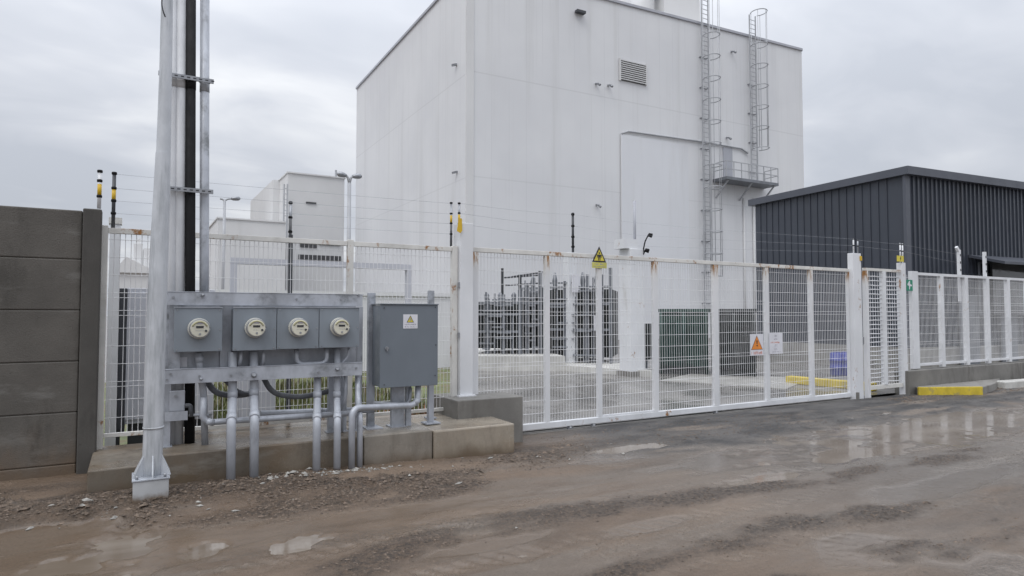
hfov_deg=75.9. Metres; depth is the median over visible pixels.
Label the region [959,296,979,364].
door
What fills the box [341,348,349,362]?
conduit
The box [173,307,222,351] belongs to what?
meter box
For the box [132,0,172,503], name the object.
utility pole
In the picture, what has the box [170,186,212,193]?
strut bracket
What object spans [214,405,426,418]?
ground cover
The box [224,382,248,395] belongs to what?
flexible conduit
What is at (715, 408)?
sliding gate
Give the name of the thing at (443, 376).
lawn
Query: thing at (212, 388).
flexible conduit
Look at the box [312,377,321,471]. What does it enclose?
conduit
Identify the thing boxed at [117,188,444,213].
fence wire
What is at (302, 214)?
fence wire
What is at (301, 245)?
louvre window
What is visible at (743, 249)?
fence wire
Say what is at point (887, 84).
sky
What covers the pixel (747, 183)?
access platform
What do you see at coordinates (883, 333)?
turnstile gate
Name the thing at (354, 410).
conduit
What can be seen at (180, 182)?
riser pipe
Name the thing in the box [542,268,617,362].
switchgear
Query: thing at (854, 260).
end post
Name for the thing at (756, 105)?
caged ladder
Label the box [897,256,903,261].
yellow tag
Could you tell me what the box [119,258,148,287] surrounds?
white shed
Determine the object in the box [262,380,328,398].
flexible conduit
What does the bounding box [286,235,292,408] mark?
steel post
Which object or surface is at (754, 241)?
fence wire
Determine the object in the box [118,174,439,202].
fence wire
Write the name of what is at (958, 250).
wire post
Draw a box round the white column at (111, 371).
[104,217,121,445]
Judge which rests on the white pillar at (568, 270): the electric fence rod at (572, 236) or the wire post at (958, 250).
the electric fence rod at (572, 236)
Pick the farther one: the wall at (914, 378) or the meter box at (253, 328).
the wall at (914, 378)
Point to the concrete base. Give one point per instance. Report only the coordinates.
(482, 423)
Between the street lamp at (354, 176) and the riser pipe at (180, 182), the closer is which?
the riser pipe at (180, 182)
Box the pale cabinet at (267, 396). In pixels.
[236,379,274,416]
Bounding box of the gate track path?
[523,398,850,434]
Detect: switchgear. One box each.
[478,290,523,353]
[520,273,542,353]
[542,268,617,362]
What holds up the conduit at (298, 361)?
attached to the meter rack
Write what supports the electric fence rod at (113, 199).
attached to the fence at (349, 244)
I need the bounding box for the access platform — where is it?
[713,160,778,200]
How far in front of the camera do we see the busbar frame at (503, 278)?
21.92 m
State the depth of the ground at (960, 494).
5.41 m
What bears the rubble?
on the ground at (960, 494)
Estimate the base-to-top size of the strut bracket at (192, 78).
0.042 m
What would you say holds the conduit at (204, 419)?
attached to the meter rack
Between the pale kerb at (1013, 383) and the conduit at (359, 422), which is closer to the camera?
the conduit at (359, 422)
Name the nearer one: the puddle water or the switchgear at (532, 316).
the puddle water
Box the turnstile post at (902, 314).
[896,263,907,394]
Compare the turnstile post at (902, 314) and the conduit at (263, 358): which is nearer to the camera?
the conduit at (263, 358)
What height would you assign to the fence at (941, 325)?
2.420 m
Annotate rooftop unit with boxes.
[619,0,699,20]
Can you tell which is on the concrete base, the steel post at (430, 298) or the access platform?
the steel post at (430, 298)
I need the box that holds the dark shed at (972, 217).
[748,166,1023,368]
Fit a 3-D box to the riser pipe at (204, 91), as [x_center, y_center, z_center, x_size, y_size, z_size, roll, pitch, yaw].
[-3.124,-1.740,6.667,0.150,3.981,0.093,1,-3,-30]
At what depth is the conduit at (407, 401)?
7.38 m
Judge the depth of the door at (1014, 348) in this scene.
21.40 m
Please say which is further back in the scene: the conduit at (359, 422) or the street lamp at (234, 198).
the street lamp at (234, 198)
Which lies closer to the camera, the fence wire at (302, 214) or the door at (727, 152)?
the fence wire at (302, 214)
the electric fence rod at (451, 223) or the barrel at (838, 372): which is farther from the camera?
the barrel at (838, 372)
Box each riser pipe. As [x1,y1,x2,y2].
[167,0,176,444]
[174,0,185,444]
[184,0,195,443]
[199,0,209,291]
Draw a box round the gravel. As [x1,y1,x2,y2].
[0,387,1022,575]
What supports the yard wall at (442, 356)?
on the ground at (960, 494)
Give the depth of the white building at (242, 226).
52.89 m
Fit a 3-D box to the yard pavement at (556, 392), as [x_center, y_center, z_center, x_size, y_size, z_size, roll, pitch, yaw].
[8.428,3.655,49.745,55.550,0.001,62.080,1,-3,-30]
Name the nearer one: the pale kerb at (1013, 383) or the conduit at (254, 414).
the conduit at (254, 414)
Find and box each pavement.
[478,338,897,430]
[660,374,797,389]
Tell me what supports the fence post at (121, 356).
on the lawn at (443, 376)
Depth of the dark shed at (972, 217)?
21.02 m
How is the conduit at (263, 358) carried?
attached to the meter rack
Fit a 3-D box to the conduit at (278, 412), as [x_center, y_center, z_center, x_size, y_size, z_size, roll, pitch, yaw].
[-2.091,1.341,7.115,1.212,0.113,0.082,1,-3,-30]
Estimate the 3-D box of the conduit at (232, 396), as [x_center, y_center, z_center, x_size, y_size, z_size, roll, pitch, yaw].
[-2.684,1.244,6.284,0.094,1.241,0.472,1,-3,-22]
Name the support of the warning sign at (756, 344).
attached to the sliding gate at (715, 408)
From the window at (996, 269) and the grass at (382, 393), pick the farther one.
the window at (996, 269)
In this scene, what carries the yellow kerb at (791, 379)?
on the yard pavement at (556, 392)
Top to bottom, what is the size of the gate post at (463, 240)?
2.251 m
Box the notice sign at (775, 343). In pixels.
[769,333,782,353]
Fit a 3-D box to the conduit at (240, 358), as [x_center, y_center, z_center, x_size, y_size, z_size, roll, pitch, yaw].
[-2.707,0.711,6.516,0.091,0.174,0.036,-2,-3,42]
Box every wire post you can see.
[955,246,961,301]
[982,252,986,275]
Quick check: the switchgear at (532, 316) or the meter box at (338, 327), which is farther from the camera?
the switchgear at (532, 316)
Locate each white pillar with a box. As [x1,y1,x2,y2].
[563,252,576,362]
[614,238,644,376]
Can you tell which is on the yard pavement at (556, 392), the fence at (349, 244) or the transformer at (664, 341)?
the transformer at (664, 341)
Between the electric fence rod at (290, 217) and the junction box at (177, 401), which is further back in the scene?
the electric fence rod at (290, 217)
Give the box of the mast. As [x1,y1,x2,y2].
[633,201,635,238]
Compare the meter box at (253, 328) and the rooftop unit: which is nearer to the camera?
the meter box at (253, 328)
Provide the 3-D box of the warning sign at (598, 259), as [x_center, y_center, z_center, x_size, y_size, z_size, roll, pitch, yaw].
[1.304,-0.459,9.782,0.270,0.324,0.010,1,-3,-30]
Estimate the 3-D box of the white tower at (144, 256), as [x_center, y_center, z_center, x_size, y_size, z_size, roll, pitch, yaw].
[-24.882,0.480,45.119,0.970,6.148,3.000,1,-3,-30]
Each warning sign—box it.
[592,247,606,267]
[750,334,763,355]
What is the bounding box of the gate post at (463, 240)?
[454,223,475,396]
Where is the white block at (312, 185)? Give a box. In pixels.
[278,170,345,290]
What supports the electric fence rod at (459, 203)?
attached to the gate post at (463, 240)
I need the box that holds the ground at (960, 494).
[0,316,1023,575]
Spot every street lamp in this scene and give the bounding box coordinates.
[220,196,239,288]
[337,172,361,239]
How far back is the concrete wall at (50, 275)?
6.26 m
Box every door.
[723,147,732,176]
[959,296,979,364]
[1000,315,1017,361]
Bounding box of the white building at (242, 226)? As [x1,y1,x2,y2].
[209,217,285,289]
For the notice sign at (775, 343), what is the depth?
11.68 m
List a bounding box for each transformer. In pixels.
[658,309,709,373]
[710,309,757,376]
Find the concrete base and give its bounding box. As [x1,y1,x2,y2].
[87,390,522,492]
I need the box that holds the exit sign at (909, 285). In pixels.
[906,280,912,290]
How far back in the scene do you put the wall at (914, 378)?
14.50 m
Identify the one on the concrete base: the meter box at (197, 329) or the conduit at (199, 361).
the conduit at (199, 361)
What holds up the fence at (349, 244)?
on the concrete base
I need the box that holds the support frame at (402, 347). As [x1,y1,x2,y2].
[363,293,440,429]
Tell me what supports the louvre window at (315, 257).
in the white block at (312, 185)
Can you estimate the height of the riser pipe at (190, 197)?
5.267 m
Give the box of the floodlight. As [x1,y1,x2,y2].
[643,233,652,251]
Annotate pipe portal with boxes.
[230,257,411,409]
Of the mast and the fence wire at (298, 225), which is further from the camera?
the mast
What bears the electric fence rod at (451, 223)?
attached to the fence at (349, 244)
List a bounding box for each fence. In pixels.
[96,225,457,449]
[906,271,1023,369]
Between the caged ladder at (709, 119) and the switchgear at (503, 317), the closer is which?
the switchgear at (503, 317)
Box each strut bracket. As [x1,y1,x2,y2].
[158,70,213,83]
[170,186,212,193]
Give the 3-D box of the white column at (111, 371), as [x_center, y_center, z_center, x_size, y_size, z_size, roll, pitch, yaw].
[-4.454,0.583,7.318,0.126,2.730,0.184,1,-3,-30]
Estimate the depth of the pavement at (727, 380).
16.06 m
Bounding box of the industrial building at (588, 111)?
[355,0,803,339]
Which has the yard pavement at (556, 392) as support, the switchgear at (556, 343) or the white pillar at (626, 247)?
the white pillar at (626, 247)
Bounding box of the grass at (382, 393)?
[211,376,426,418]
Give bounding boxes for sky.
[0,0,1023,315]
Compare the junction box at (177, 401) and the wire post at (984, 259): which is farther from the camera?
the wire post at (984, 259)
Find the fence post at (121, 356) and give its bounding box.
[105,288,127,444]
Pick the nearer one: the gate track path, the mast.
the gate track path
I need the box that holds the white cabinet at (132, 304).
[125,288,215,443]
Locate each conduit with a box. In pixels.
[195,352,208,444]
[199,397,356,425]
[206,382,248,397]
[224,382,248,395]
[226,352,237,479]
[237,351,242,367]
[249,351,259,477]
[260,350,264,365]
[260,407,373,415]
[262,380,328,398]
[294,348,328,364]
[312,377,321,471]
[333,348,340,470]
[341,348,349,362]
[341,376,347,431]
[348,386,420,468]
[355,375,362,467]
[373,388,411,403]
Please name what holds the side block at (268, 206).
on the ground at (960, 494)
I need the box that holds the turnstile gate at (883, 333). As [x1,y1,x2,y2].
[862,268,902,397]
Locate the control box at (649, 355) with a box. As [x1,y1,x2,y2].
[645,324,651,368]
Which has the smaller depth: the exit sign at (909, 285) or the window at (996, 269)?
the exit sign at (909, 285)
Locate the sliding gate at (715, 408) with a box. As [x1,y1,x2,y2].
[473,247,851,430]
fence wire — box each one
[116,213,443,233]
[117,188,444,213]
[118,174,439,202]
[122,201,447,223]
[642,235,851,245]
[651,246,827,251]
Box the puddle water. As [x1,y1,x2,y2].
[20,409,1023,575]
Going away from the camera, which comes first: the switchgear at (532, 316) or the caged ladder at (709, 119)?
the switchgear at (532, 316)
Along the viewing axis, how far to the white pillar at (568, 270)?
20.04 m
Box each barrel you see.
[830,352,842,375]
[841,352,846,375]
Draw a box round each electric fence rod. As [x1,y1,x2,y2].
[96,170,102,208]
[111,172,116,227]
[288,201,292,234]
[450,202,452,245]
[458,202,460,218]
[571,213,574,251]
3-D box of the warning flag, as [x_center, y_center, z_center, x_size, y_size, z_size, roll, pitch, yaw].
[-0.693,-0.807,8.518,0.077,0.190,0.062,1,-3,-30]
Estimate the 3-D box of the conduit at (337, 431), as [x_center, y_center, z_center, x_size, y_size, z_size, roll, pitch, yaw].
[-1.809,1.272,6.788,0.080,1.275,0.467,1,-2,-16]
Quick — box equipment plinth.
[478,348,651,376]
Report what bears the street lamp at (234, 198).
on the ground at (960, 494)
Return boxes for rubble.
[25,443,736,530]
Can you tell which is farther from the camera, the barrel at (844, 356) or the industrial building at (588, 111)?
the industrial building at (588, 111)
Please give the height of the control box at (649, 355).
1.380 m
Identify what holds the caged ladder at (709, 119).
attached to the industrial building at (588, 111)
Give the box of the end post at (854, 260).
[847,253,863,398]
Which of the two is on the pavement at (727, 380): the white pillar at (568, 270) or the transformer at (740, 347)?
the transformer at (740, 347)
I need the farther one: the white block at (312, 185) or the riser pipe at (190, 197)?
the white block at (312, 185)
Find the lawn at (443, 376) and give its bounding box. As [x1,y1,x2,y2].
[103,367,449,445]
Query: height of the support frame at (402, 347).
1.515 m
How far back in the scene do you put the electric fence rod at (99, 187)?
6.51 m
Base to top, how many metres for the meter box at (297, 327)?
0.423 m
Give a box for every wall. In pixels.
[0,205,102,480]
[210,289,449,370]
[894,361,1023,394]
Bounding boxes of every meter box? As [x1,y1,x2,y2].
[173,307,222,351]
[231,307,276,350]
[276,307,319,348]
[319,307,359,347]
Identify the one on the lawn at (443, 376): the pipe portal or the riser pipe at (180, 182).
the pipe portal
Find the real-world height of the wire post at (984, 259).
1.191 m
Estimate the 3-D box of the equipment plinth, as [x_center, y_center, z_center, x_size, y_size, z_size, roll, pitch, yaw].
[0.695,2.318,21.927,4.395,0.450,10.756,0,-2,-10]
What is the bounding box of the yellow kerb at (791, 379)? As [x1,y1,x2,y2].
[786,376,876,390]
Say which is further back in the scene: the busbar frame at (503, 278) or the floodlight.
the busbar frame at (503, 278)
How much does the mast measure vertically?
1.329 m
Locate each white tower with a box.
[133,238,142,263]
[143,248,149,267]
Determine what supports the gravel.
on the ground at (960, 494)
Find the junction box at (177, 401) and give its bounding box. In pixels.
[169,390,193,416]
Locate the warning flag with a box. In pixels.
[457,218,461,232]
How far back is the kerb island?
13.45 m
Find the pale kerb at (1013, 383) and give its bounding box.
[997,379,1023,388]
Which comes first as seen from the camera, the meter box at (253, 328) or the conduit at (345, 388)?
the meter box at (253, 328)
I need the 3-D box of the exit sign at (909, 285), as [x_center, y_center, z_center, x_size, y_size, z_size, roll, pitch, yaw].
[8.335,-0.056,13.753,0.228,0.229,0.007,1,-3,-30]
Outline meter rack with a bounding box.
[163,291,363,447]
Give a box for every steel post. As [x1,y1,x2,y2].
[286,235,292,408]
[424,291,436,418]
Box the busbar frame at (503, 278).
[501,268,540,350]
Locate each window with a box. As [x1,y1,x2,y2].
[298,254,340,260]
[300,244,316,247]
[978,262,1023,315]
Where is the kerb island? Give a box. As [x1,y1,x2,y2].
[916,379,999,394]
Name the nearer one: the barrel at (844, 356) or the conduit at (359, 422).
the conduit at (359, 422)
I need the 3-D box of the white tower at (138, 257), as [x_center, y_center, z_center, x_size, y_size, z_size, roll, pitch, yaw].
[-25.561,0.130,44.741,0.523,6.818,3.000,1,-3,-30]
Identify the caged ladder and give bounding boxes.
[699,0,722,308]
[747,8,769,179]
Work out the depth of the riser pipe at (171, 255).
6.46 m
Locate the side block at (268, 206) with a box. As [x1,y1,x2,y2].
[250,180,279,220]

